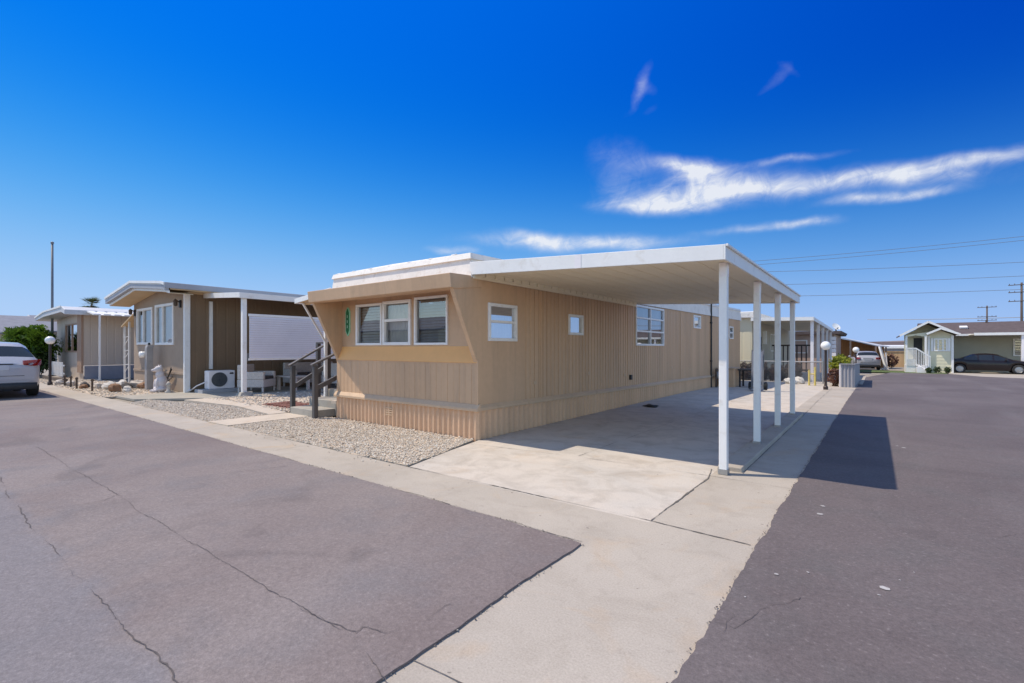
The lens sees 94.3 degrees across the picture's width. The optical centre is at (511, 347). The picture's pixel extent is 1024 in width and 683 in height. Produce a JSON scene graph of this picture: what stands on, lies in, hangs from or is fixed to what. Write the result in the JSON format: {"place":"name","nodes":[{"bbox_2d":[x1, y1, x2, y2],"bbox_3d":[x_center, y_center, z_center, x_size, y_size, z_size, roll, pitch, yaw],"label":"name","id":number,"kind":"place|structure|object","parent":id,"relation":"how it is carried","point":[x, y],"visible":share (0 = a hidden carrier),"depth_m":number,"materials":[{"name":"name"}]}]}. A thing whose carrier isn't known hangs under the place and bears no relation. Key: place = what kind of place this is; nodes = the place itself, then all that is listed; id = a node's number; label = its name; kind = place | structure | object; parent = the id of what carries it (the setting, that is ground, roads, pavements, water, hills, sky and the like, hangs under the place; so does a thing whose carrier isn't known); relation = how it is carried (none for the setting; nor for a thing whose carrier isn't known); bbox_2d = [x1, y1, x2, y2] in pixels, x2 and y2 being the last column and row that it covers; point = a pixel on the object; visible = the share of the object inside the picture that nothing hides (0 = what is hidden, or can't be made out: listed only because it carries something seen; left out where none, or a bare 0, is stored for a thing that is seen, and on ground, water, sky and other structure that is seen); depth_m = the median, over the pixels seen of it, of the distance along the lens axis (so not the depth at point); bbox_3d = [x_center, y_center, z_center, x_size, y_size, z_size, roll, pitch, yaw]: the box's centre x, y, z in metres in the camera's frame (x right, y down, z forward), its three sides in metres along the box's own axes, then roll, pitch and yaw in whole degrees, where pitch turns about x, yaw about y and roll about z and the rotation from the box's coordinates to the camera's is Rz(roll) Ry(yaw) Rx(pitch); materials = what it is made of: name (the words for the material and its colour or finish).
{"place":"outdoors","nodes":[
{"label":"outdoors","id":0,"kind":"place"},
{"bbox_2d":[0,315,44,341],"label":"distant house","id":1,"kind":"structure","parent":0,"point":[8,321],"depth_m":45.46,"materials":[{"name":"beige"}]},
{"bbox_2d":[27,315,56,361],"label":"distant house","id":2,"kind":"structure","parent":0,"point":[47,323],"depth_m":48.49,"materials":[{"name":"beige"}]},
{"bbox_2d":[81,296,100,307],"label":"palm tree","id":3,"kind":"object","parent":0,"point":[92,300],"visible":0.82,"depth_m":69.80,"materials":[{"name":"green plant"}]},
{"bbox_2d":[116,392,251,400],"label":"path","id":4,"kind":"structure","parent":0,"point":[178,396],"depth_m":13.55,"materials":[{"name":"concrete"}]},
{"bbox_2d":[187,370,240,393],"bbox_3d":[-9.382,1.055,15.093,0.798,0.690,1.410,0,0,37],"label":"air conditioner","id":5,"kind":"object","parent":4,"relation":"on","point":[217,381],"visible":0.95,"depth_m":14.89,"materials":[{"name":"plastic"}]},
{"bbox_2d":[184,398,286,414],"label":"path","id":6,"kind":"structure","parent":0,"point":[251,407],"depth_m":11.57,"materials":[{"name":"concrete"}]},
{"bbox_2d":[208,413,306,425],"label":"path","id":7,"kind":"structure","parent":0,"point":[248,420],"depth_m":9.17,"materials":[{"name":"concrete"}]},
{"bbox_2d":[288,342,336,418],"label":"entry steps","id":8,"kind":"structure","parent":7,"relation":"on","point":[319,406],"depth_m":10.04,"materials":[{"name":"concrete"}]},
{"bbox_2d":[229,383,336,395],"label":"patio slab","id":9,"kind":"structure","parent":0,"point":[270,390],"depth_m":15.45,"materials":[{"name":"concrete"}]},
{"bbox_2d":[203,292,298,395],"bbox_3d":[-5.627,-0.175,18.563,2.636,3.150,10.535,0,0,37],"label":"patio cover","id":10,"kind":"object","parent":9,"relation":"on","point":[244,297],"visible":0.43,"depth_m":13.81,"materials":[{"name":"metal"}]},
{"bbox_2d":[248,314,335,359],"bbox_3d":[-6.227,-0.320,15.733,0.078,1.360,4.760,0,0,37],"label":"slat screen","id":11,"kind":"object","parent":10,"relation":"hanging from","point":[271,345],"visible":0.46,"depth_m":14.61,"materials":[{"name":"white paint"}]},
{"bbox_2d":[237,364,275,392],"bbox_3d":[-8.074,0.950,15.044,0.800,0.860,0.850,0,0,-3],"label":"wicker armchair","id":12,"kind":"object","parent":9,"relation":"on","point":[258,379],"visible":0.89,"depth_m":14.64,"materials":[{"name":"wicker"}]},
{"bbox_2d":[276,375,309,390],"bbox_3d":[-7.238,1.145,15.726,0.900,0.470,0.600,0,0,26],"label":"patio table","id":13,"kind":"object","parent":9,"relation":"on","point":[288,376],"visible":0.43,"depth_m":15.65,"materials":[{"name":"black wicker"}]},
{"bbox_2d":[283,361,332,386],"bbox_3d":[-7.243,0.950,17.366,0.800,0.860,1.900,0,0,37],"label":"wicker sofa","id":14,"kind":"object","parent":9,"relation":"on","point":[303,368],"visible":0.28,"depth_m":17.06,"materials":[{"name":"wicker"}]},
{"bbox_2d":[322,363,336,387],"bbox_3d":[-6.089,0.950,16.736,0.850,0.860,0.800,0,0,17],"label":"wicker armchair","id":15,"kind":"object","parent":9,"relation":"on","point":[333,369],"visible":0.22,"depth_m":16.34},
{"bbox_2d":[0,389,580,682],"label":"side street","id":16,"kind":"structure","parent":0,"point":[350,553],"depth_m":3.11,"materials":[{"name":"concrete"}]},
{"bbox_2d":[0,342,41,395],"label":"hatchback car","id":17,"kind":"object","parent":16,"relation":"on","point":[20,364],"visible":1,"depth_m":13.19,"materials":[{"name":"silver metal"}]},
{"bbox_2d":[39,383,584,531],"bbox_3d":[-22.707,1.400,21.349,57.990,0.001,1.050,0,0,37],"label":"gutter","id":18,"kind":"object","parent":16,"relation":"on","point":[536,512],"visible":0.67,"depth_m":5.30,"materials":[{"name":"concrete"}]},
{"bbox_2d":[72,398,578,540],"bbox_3d":[-8.356,1.395,10.212,22.320,0.001,0.047,0,0,37],"label":"asphalt edge gap","id":19,"kind":"object","parent":18,"relation":"on","point":[389,487],"visible":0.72,"depth_m":4.62,"materials":[{"name":"asphalt"}]},
{"bbox_2d":[111,409,836,682],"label":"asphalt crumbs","id":20,"kind":"object","parent":16,"relation":"on","point":[569,553],"visible":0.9,"depth_m":3.19,"materials":[{"name":"asphalt"}]},
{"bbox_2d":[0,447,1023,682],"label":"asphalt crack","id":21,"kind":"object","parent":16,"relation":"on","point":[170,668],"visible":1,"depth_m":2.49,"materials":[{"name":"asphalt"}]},
{"bbox_2d":[39,364,903,501],"bbox_3d":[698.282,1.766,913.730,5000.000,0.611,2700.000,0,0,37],"label":"ground","id":22,"kind":"structure","parent":0,"point":[866,374],"depth_m":30.33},
{"bbox_2d":[0,324,64,358],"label":"cycad bush","id":23,"kind":"object","parent":22,"relation":"on","point":[31,337],"visible":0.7,"depth_m":22.17,"materials":[{"name":"green plant"}]},
{"bbox_2d":[31,347,57,374],"bbox_3d":[-22.189,0.675,22.310,1.414,1.507,1.425,0,0,-8],"label":"dark shrub","id":24,"kind":"object","parent":22,"relation":"on","point":[44,357],"visible":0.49,"depth_m":22.17,"materials":[{"name":"green plant"}]},
{"bbox_2d":[48,242,55,375],"bbox_3d":[-22.927,-1.955,23.688,0.320,6.710,0.320,0,0,37],"label":"flagpole","id":25,"kind":"object","parent":22,"relation":"on","point":[52,282],"visible":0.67,"depth_m":23.66,"materials":[{"name":"grey metal"}]},
{"bbox_2d":[34,305,133,378],"bbox_3d":[-17.943,-0.215,27.286,6.750,3.270,12.630,0,0,37],"label":"third home","id":26,"kind":"object","parent":22,"relation":"on","point":[78,331],"visible":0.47,"depth_m":21.85,"materials":[{"name":"beige"}]},
{"bbox_2d":[65,323,76,351],"bbox_3d":[-20.734,-0.475,22.440,2.600,1.350,0.139,0,0,37],"label":"window","id":27,"kind":"structure","parent":26,"relation":"in","point":[70,329],"depth_m":22.40,"materials":[{"name":"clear glass"}]},
{"bbox_2d":[87,311,132,379],"bbox_3d":[-17.292,-0.150,21.987,1.580,3.100,3.500,0,0,37],"label":"side awning","id":28,"kind":"object","parent":26,"relation":"attached to","point":[99,313],"visible":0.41,"depth_m":20.30,"materials":[{"name":"white paint"}]},
{"bbox_2d":[39,377,323,411],"bbox_3d":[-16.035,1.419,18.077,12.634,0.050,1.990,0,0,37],"label":"gravel bed","id":29,"kind":"object","parent":22,"relation":"on","point":[114,396],"visible":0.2,"depth_m":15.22,"materials":[{"name":"gravel"}]},
{"bbox_2d":[45,336,55,384],"bbox_3d":[-17.443,0.480,17.936,0.300,1.840,0.295,0,0,37],"label":"globe lamp","id":30,"kind":"object","parent":29,"relation":"on","point":[50,340],"visible":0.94,"depth_m":17.90,"materials":[{"name":"metal"}]},
{"bbox_2d":[39,375,67,381],"bbox_3d":[-21.137,1.330,21.502,7.305,0.140,0.150,0,0,36],"label":"timber edging","id":31,"kind":"object","parent":29,"relation":"on","point":[47,377],"visible":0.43,"depth_m":20.34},
{"bbox_2d":[52,361,64,376],"bbox_3d":[-20.735,0.935,21.616,3.000,0.630,0.070,0,0,37],"label":"picket fence","id":32,"kind":"object","parent":29,"relation":"on","point":[56,368],"visible":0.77,"depth_m":21.31,"materials":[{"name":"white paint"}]},
{"bbox_2d":[101,381,114,388],"bbox_3d":[-13.641,1.304,16.100,0.616,0.363,0.394,0,0,37],"label":"rock","id":33,"kind":"object","parent":29,"relation":"on","point":[105,385],"visible":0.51,"depth_m":15.94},
{"bbox_2d":[108,383,120,391],"bbox_3d":[-12.731,1.297,15.220,0.334,0.341,0.551,0,0,-39],"label":"rock","id":34,"kind":"object","parent":29,"relation":"on","point":[114,387],"visible":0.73,"depth_m":15.07,"materials":[{"name":"stone"}]},
{"bbox_2d":[130,380,142,387],"bbox_3d":[-13.068,1.281,16.575,0.771,0.353,0.415,0,0,37],"label":"rock","id":35,"kind":"object","parent":29,"relation":"on","point":[134,383],"visible":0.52,"depth_m":16.40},
{"bbox_2d":[139,343,153,389],"bbox_3d":[-12.245,0.610,15.906,0.395,1.580,0.327,0,0,37],"label":"utility pedestal","id":36,"kind":"object","parent":29,"relation":"on","point":[147,354],"visible":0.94,"depth_m":15.83,"materials":[{"name":"metal"}]},
{"bbox_2d":[149,365,167,391],"bbox_3d":[-11.196,0.970,15.076,0.468,0.877,0.463,0,0,37],"label":"garden statue","id":37,"kind":"object","parent":29,"relation":"on","point":[160,382],"visible":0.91,"depth_m":14.99,"materials":[{"name":"stone"}]},
{"bbox_2d":[165,381,171,392],"bbox_3d":[-10.677,1.220,14.767,0.200,0.360,0.200,0,0,37],"label":"garden ornament","id":38,"kind":"object","parent":29,"relation":"on","point":[168,385],"visible":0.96,"depth_m":14.72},
{"bbox_2d":[129,399,265,421],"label":"gravel","id":39,"kind":"structure","parent":22,"relation":"on","point":[218,413],"depth_m":10.66,"materials":[{"name":"gravel"}]},
{"bbox_2d":[104,281,336,392],"bbox_3d":[-8.208,-0.410,21.514,6.330,3.660,14.580,0,0,37],"label":"neighbour home","id":40,"kind":"object","parent":22,"relation":"on","point":[190,333],"visible":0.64,"depth_m":15.77,"materials":[{"name":"beige paint"}]},
{"bbox_2d":[121,314,133,382],"bbox_3d":[-14.359,-0.075,19.846,2.280,2.950,2.600,0,0,37],"label":"porch awning","id":41,"kind":"object","parent":40,"relation":"attached to","point":[129,322],"visible":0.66,"depth_m":19.20,"materials":[{"name":"white paint"}]},
{"bbox_2d":[136,307,152,344],"bbox_3d":[-13.264,-0.780,17.228,1.700,1.320,0.149,0,0,37],"label":"window","id":42,"kind":"structure","parent":40,"relation":"in","point":[144,316],"depth_m":17.28,"materials":[{"name":"white paint"}]},
{"bbox_2d":[155,302,173,344],"bbox_3d":[-11.655,-0.790,15.999,1.750,1.380,0.149,0,0,37],"label":"window","id":43,"kind":"structure","parent":40,"relation":"in","point":[164,313],"depth_m":16.05,"materials":[{"name":"glass"}]},
{"bbox_2d":[218,392,322,412],"bbox_3d":[-5.864,1.419,12.788,4.589,0.050,2.842,0,0,37],"label":"gravel bed","id":44,"kind":"object","parent":22,"relation":"on","point":[276,396],"visible":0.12,"depth_m":12.86,"materials":[{"name":"gravel"}]},
{"bbox_2d":[262,401,308,407],"bbox_3d":[-5.162,1.383,11.402,1.950,0.073,0.750,0,0,37],"label":"brick edging","id":45,"kind":"object","parent":44,"relation":"on","point":[283,404],"visible":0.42,"depth_m":11.49,"materials":[{"name":"brick"}]},
{"bbox_2d":[230,416,473,466],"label":"gravel","id":46,"kind":"structure","parent":22,"relation":"on","point":[374,429],"depth_m":7.43,"materials":[{"name":"gravel"}]},
{"bbox_2d":[308,253,741,441],"bbox_3d":[3.231,-0.108,15.188,3.850,3.416,18.441,0,0,37],"label":"mobile home","id":47,"kind":"object","parent":22,"relation":"on","point":[447,345],"visible":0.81,"depth_m":8.66,"materials":[{"name":"beige"}]},
{"bbox_2d":[294,288,330,396],"bbox_3d":[-3.440,0.100,10.741,1.390,2.600,2.310,0,0,37],"label":"entry awning","id":48,"kind":"object","parent":47,"relation":"attached to","point":[303,300],"visible":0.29,"depth_m":10.67,"materials":[{"name":"white paint"}]},
{"bbox_2d":[355,303,381,344],"bbox_3d":[-2.672,-0.443,9.021,0.800,0.785,0.150,0,0,37],"label":"window","id":49,"kind":"structure","parent":47,"relation":"in","point":[374,327],"depth_m":9.14,"materials":[{"name":"white paint"}]},
{"bbox_2d":[382,299,411,344],"bbox_3d":[-2.029,-0.450,8.519,0.770,0.800,0.144,0,0,37],"label":"window","id":50,"kind":"structure","parent":47,"relation":"in","point":[396,314],"depth_m":8.61,"materials":[{"name":"glass"}]},
{"bbox_2d":[414,294,448,344],"bbox_3d":[-1.325,-0.460,7.991,0.810,0.820,0.150,0,0,37],"label":"window","id":51,"kind":"structure","parent":47,"relation":"in","point":[431,334],"depth_m":8.07,"materials":[{"name":"glass"}]},
{"bbox_2d":[488,302,517,340],"bbox_3d":[-0.184,-0.410,7.730,0.139,0.600,0.740,0,0,37],"label":"window","id":52,"kind":"structure","parent":47,"relation":"in","point":[502,318],"depth_m":7.71,"materials":[{"name":"white paint"}]},
{"bbox_2d":[568,314,583,334],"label":"window","id":53,"kind":"structure","parent":47,"relation":"in","point":[575,322],"depth_m":9.61,"materials":[{"name":"glass"}]},
{"bbox_2d":[635,305,663,345],"bbox_3d":[3.684,-0.580,12.791,0.139,1.040,2.000,0,0,37],"label":"window","id":54,"kind":"structure","parent":47,"relation":"in","point":[649,321],"depth_m":12.71,"materials":[{"name":"glass"}]},
{"bbox_2d":[693,315,700,328],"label":"window","id":55,"kind":"structure","parent":47,"relation":"in","point":[696,319],"depth_m":16.13,"materials":[{"name":"glass"}]},
{"bbox_2d":[729,326,733,338],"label":"window","id":56,"kind":"structure","parent":47,"relation":"in","point":[731,329],"depth_m":20.15,"materials":[{"name":"white paint"}]},
{"bbox_2d":[795,331,846,372],"bbox_3d":[22.832,0.400,40.005,8.500,3.400,9.300,0,0,37],"label":"tan home","id":57,"kind":"object","parent":22,"relation":"on","point":[802,337],"visible":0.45,"depth_m":35.40,"materials":[{"name":"brown"}]},
{"bbox_2d":[841,337,888,368],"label":"wood carport","id":58,"kind":"object","parent":22,"relation":"on","point":[848,345],"visible":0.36,"depth_m":49.78,"materials":[{"name":"wood"}]},
{"bbox_2d":[878,346,888,369],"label":"leaning post","id":59,"kind":"object","parent":22,"relation":"on","point":[885,364],"visible":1,"depth_m":41.78,"materials":[{"name":"metal"}]},
{"bbox_2d":[885,353,899,367],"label":"dark shrub","id":60,"kind":"object","parent":22,"relation":"on","point":[894,361],"visible":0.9,"depth_m":46.73,"materials":[{"name":"red plant"}]},
{"bbox_2d":[884,351,903,366],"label":"wood fence","id":61,"kind":"object","parent":22,"relation":"on","point":[900,354],"visible":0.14,"depth_m":51.17,"materials":[{"name":"wood"}]},
{"bbox_2d":[906,348,931,372],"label":"porch stairs","id":62,"kind":"structure","parent":22,"relation":"on","point":[911,364],"depth_m":34.91,"materials":[{"name":"white paint"}]},
{"bbox_2d":[896,320,1023,372],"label":"sage house","id":63,"kind":"structure","parent":22,"relation":"on","point":[943,345],"depth_m":35.67,"materials":[{"name":"paint"}]},
{"bbox_2d":[914,338,921,364],"bbox_3d":[30.953,0.258,36.221,0.500,2.016,0.048,0,0,37],"label":"door","id":64,"kind":"structure","parent":63,"relation":"in","point":[917,341],"depth_m":36.18,"materials":[{"name":"plastic"}]},
{"bbox_2d":[934,338,947,350],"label":"window","id":65,"kind":"structure","parent":63,"relation":"in","point":[937,339],"depth_m":34.37,"materials":[{"name":"white paint"}]},
{"bbox_2d":[1013,338,1020,355],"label":"window","id":66,"kind":"structure","parent":63,"relation":"in","point":[1015,338],"depth_m":35.02,"materials":[{"name":"white paint"}]},
{"bbox_2d":[977,306,996,321],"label":"power pole","id":67,"kind":"object","parent":22,"relation":"on","point":[986,307],"visible":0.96,"depth_m":119.94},
{"bbox_2d":[1008,282,1023,320],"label":"power pole","id":68,"kind":"object","parent":22,"relation":"on","point":[1021,284],"visible":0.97,"depth_m":89.81,"materials":[{"name":"wood"}]},
{"bbox_2d":[786,276,1014,284],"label":"power line","id":69,"kind":"object","parent":68,"relation":"attached to","point":[912,280],"visible":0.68,"depth_m":206.19,"materials":[{"name":"grey metal"}]},
{"bbox_2d":[813,289,1023,295],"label":"power line","id":70,"kind":"object","parent":68,"relation":"attached to","point":[910,293],"visible":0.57,"depth_m":206.83,"materials":[{"name":"grey metal"}]},
{"bbox_2d":[0,0,1023,341],"label":"sky","id":71,"kind":"structure","parent":0,"point":[280,146],"materials":[{"name":"blue"}]},
{"bbox_2d":[410,381,829,521],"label":"driveway","id":72,"kind":"structure","parent":0,"point":[626,481],"depth_m":6.36,"materials":[{"name":"concrete"}]},
{"bbox_2d":[154,383,849,682],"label":"concrete joint","id":73,"kind":"object","parent":72,"relation":"on","point":[623,514],"visible":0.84,"depth_m":4.62,"materials":[{"name":"concrete"}]},
{"bbox_2d":[717,367,739,386],"bbox_3d":[8.229,1.100,18.064,0.640,0.720,0.860,0,0,37],"label":"storage box","id":74,"kind":"object","parent":72,"relation":"on","point":[733,376],"visible":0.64,"depth_m":17.67,"materials":[{"name":"beige"}]},
{"bbox_2d":[738,368,750,386],"bbox_3d":[8.930,1.125,17.844,0.680,0.670,0.700,0,0,37],"label":"black table","id":75,"kind":"object","parent":72,"relation":"on","point":[742,370],"visible":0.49,"depth_m":17.76,"materials":[{"name":"plastic"}]},
{"bbox_2d":[748,350,767,389],"bbox_3d":[8.390,0.754,16.249,0.560,1.372,0.510,0,0,37],"label":"hand cart","id":76,"kind":"object","parent":72,"relation":"on","point":[764,385],"visible":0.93,"depth_m":16.19,"materials":[{"name":"grey metal"}]},
{"bbox_2d":[795,377,804,383],"bbox_3d":[12.170,1.397,20.166,0.459,0.368,0.367,0,0,37],"label":"rock","id":77,"kind":"object","parent":72,"relation":"on","point":[799,380],"visible":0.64,"depth_m":20.01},
{"bbox_2d":[808,367,815,385],"bbox_3d":[12.012,1.128,19.012,0.275,0.736,0.075,0,0,37],"label":"yellow pipe stand","id":78,"kind":"object","parent":72,"relation":"on","point":[809,373],"visible":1,"depth_m":18.95,"materials":[{"name":"metal"}]},
{"bbox_2d":[380,377,862,682],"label":"concrete strip","id":79,"kind":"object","parent":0,"point":[618,599],"visible":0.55,"depth_m":2.73,"materials":[{"name":"concrete"}]},
{"bbox_2d":[717,412,802,472],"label":"kerb","id":80,"kind":"structure","parent":79,"relation":"on","point":[744,458],"depth_m":6.57,"materials":[{"name":"concrete"}]},
{"bbox_2d":[470,243,800,474],"bbox_3d":[2.654,0.057,8.435,3.615,2.686,6.115,0,0,37],"label":"carport","id":81,"kind":"object","parent":80,"relation":"on","point":[723,276],"visible":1,"depth_m":6.74,"materials":[{"name":"white paint"}]},
{"bbox_2d":[820,341,830,389],"bbox_3d":[11.048,0.615,16.729,0.310,1.700,0.305,0,0,37],"label":"globe lamp","id":82,"kind":"object","parent":79,"relation":"on","point":[825,346],"visible":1,"depth_m":16.69,"materials":[{"name":"glass"}]},
{"bbox_2d":[827,368,838,385],"bbox_3d":[12.694,1.158,18.712,0.694,0.782,0.699,0,0,0],"label":"red shrub","id":83,"kind":"object","parent":79,"relation":"on","point":[832,375],"visible":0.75,"depth_m":18.63,"materials":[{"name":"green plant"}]},
{"bbox_2d":[827,354,850,376],"bbox_3d":[13.620,0.882,19.806,0.794,1.326,1.429,0,0,27],"label":"yellow shrub","id":84,"kind":"object","parent":79,"relation":"on","point":[835,362],"visible":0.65,"depth_m":19.57,"materials":[{"name":"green plant"}]},
{"bbox_2d":[839,363,859,387],"bbox_3d":[14.690,1.094,20.585,0.525,1.006,6.650,0,0,37],"label":"panel fence","id":85,"kind":"object","parent":79,"relation":"on","point":[849,375],"visible":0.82,"depth_m":18.03,"materials":[{"name":"metal"}]},
{"bbox_2d":[715,369,718,386],"bbox_3d":[7.609,1.110,17.532,0.196,0.680,0.460,0,0,37],"label":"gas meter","id":86,"kind":"object","parent":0,"point":[716,374],"visible":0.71,"depth_m":17.38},
{"bbox_2d":[741,372,835,384],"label":"patio","id":87,"kind":"structure","parent":0,"point":[817,380],"depth_m":22.39,"materials":[{"name":"concrete"}]},
{"bbox_2d":[740,362,750,379],"bbox_3d":[11.257,1.153,22.762,0.921,1.078,0.717,0,0,37],"label":"brown shrub","id":88,"kind":"object","parent":87,"relation":"on","point":[748,373],"visible":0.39,"depth_m":22.65,"materials":[{"name":"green plant"}]},
{"bbox_2d":[740,311,789,376],"bbox_3d":[14.160,-0.030,30.271,5.140,3.460,15.100,0,0,37],"label":"cream home","id":89,"kind":"object","parent":87,"relation":"on","point":[746,336],"visible":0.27,"depth_m":25.08,"materials":[{"name":"plastic"}]},
{"bbox_2d":[772,345,809,371],"bbox_3d":[14.881,0.535,25.196,1.950,1.430,0.110,0,0,37],"label":"porch railing","id":90,"kind":"object","parent":89,"relation":"attached to","point":[806,370],"visible":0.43,"depth_m":25.04,"materials":[{"name":"metal"}]},
{"bbox_2d":[764,362,771,380],"bbox_3d":[11.765,1.136,22.374,0.948,1.086,0.755,0,0,37],"label":"brown shrub","id":91,"kind":"object","parent":87,"relation":"on","point":[766,372],"visible":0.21,"depth_m":22.16,"materials":[{"name":"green plant"}]},
{"bbox_2d":[767,364,785,380],"bbox_3d":[12.256,1.170,21.980,0.893,0.977,0.798,0,0,37],"label":"brown shrub","id":92,"kind":"object","parent":87,"relation":"on","point":[772,368],"visible":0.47,"depth_m":21.91,"materials":[{"name":"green plant"}]},
{"bbox_2d":[740,360,823,383],"bbox_3d":[11.732,1.042,21.240,3.710,1.010,0.060,0,0,37],"label":"chain link fence","id":93,"kind":"object","parent":87,"relation":"on","point":[816,362],"visible":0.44,"depth_m":20.86,"materials":[{"name":"metal"}]},
{"bbox_2d":[751,317,832,381],"bbox_3d":[16.198,0.115,26.867,2.557,3.131,12.436,0,0,37],"label":"cream home carport","id":94,"kind":"object","parent":87,"relation":"on","point":[811,324],"visible":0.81,"depth_m":23.75,"materials":[{"name":"white paint"}]},
{"bbox_2d":[782,362,802,379],"bbox_3d":[12.755,1.130,21.641,0.848,1.119,0.702,0,0,7],"label":"brown shrub","id":95,"kind":"object","parent":87,"relation":"on","point":[799,372],"visible":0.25,"depth_m":21.49,"materials":[{"name":"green plant"}]},
{"bbox_2d":[671,373,1023,682],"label":"street","id":96,"kind":"structure","parent":0,"point":[942,610],"depth_m":3.16,"materials":[{"name":"asphalt"}]},
{"bbox_2d":[744,445,904,596],"bbox_3d":[3.516,1.381,4.546,0.686,0.001,5.829,0,0,43],"label":"paint splash","id":97,"kind":"object","parent":96,"relation":"on","point":[884,587],"visible":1,"depth_m":2.75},
{"bbox_2d":[848,351,880,369],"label":"suv car","id":98,"kind":"object","parent":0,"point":[872,359],"visible":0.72,"depth_m":41.12,"materials":[{"name":"silver metal"}]},
{"bbox_2d":[869,342,903,344],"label":"distant house","id":99,"kind":"structure","parent":0,"point":[891,343],"depth_m":75.52,"materials":[{"name":"beige"}]},
{"bbox_2d":[758,240,1022,264],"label":"power line","id":100,"kind":"object","parent":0,"point":[891,253],"visible":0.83,"depth_m":208.03,"materials":[{"name":"grey metal"}]},
{"bbox_2d":[761,236,1023,260],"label":"power line","id":101,"kind":"object","parent":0,"point":[892,249],"visible":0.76,"depth_m":207.93,"materials":[{"name":"grey metal"}]},
{"bbox_2d":[884,345,903,350],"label":"distant shed","id":102,"kind":"structure","parent":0,"point":[895,348],"depth_m":56.04,"materials":[{"name":"white paint"}]},
{"bbox_2d":[768,262,1019,271],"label":"power line","id":103,"kind":"object","parent":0,"point":[898,267],"visible":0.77,"depth_m":207.63,"materials":[{"name":"grey metal"}]},
{"bbox_2d":[860,370,946,373],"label":"lawn","id":104,"kind":"structure","parent":0,"point":[893,371],"depth_m":35.99,"materials":[{"name":"green plant"}]},
{"bbox_2d":[949,372,1023,377],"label":"sage house driveway","id":105,"kind":"structure","parent":0,"point":[995,374],"depth_m":31.45,"materials":[{"name":"concrete"}]},
{"bbox_2d":[954,353,1023,373],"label":"sedan car","id":106,"kind":"object","parent":105,"relation":"on","point":[987,361],"visible":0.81,"depth_m":33.14,"materials":[{"name":"paint"}]},
{"bbox_2d":[970,332,1023,360],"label":"sage house carport","id":107,"kind":"object","parent":105,"relation":"on","point":[1022,340],"visible":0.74,"depth_m":32.58,"materials":[{"name":"white paint"}]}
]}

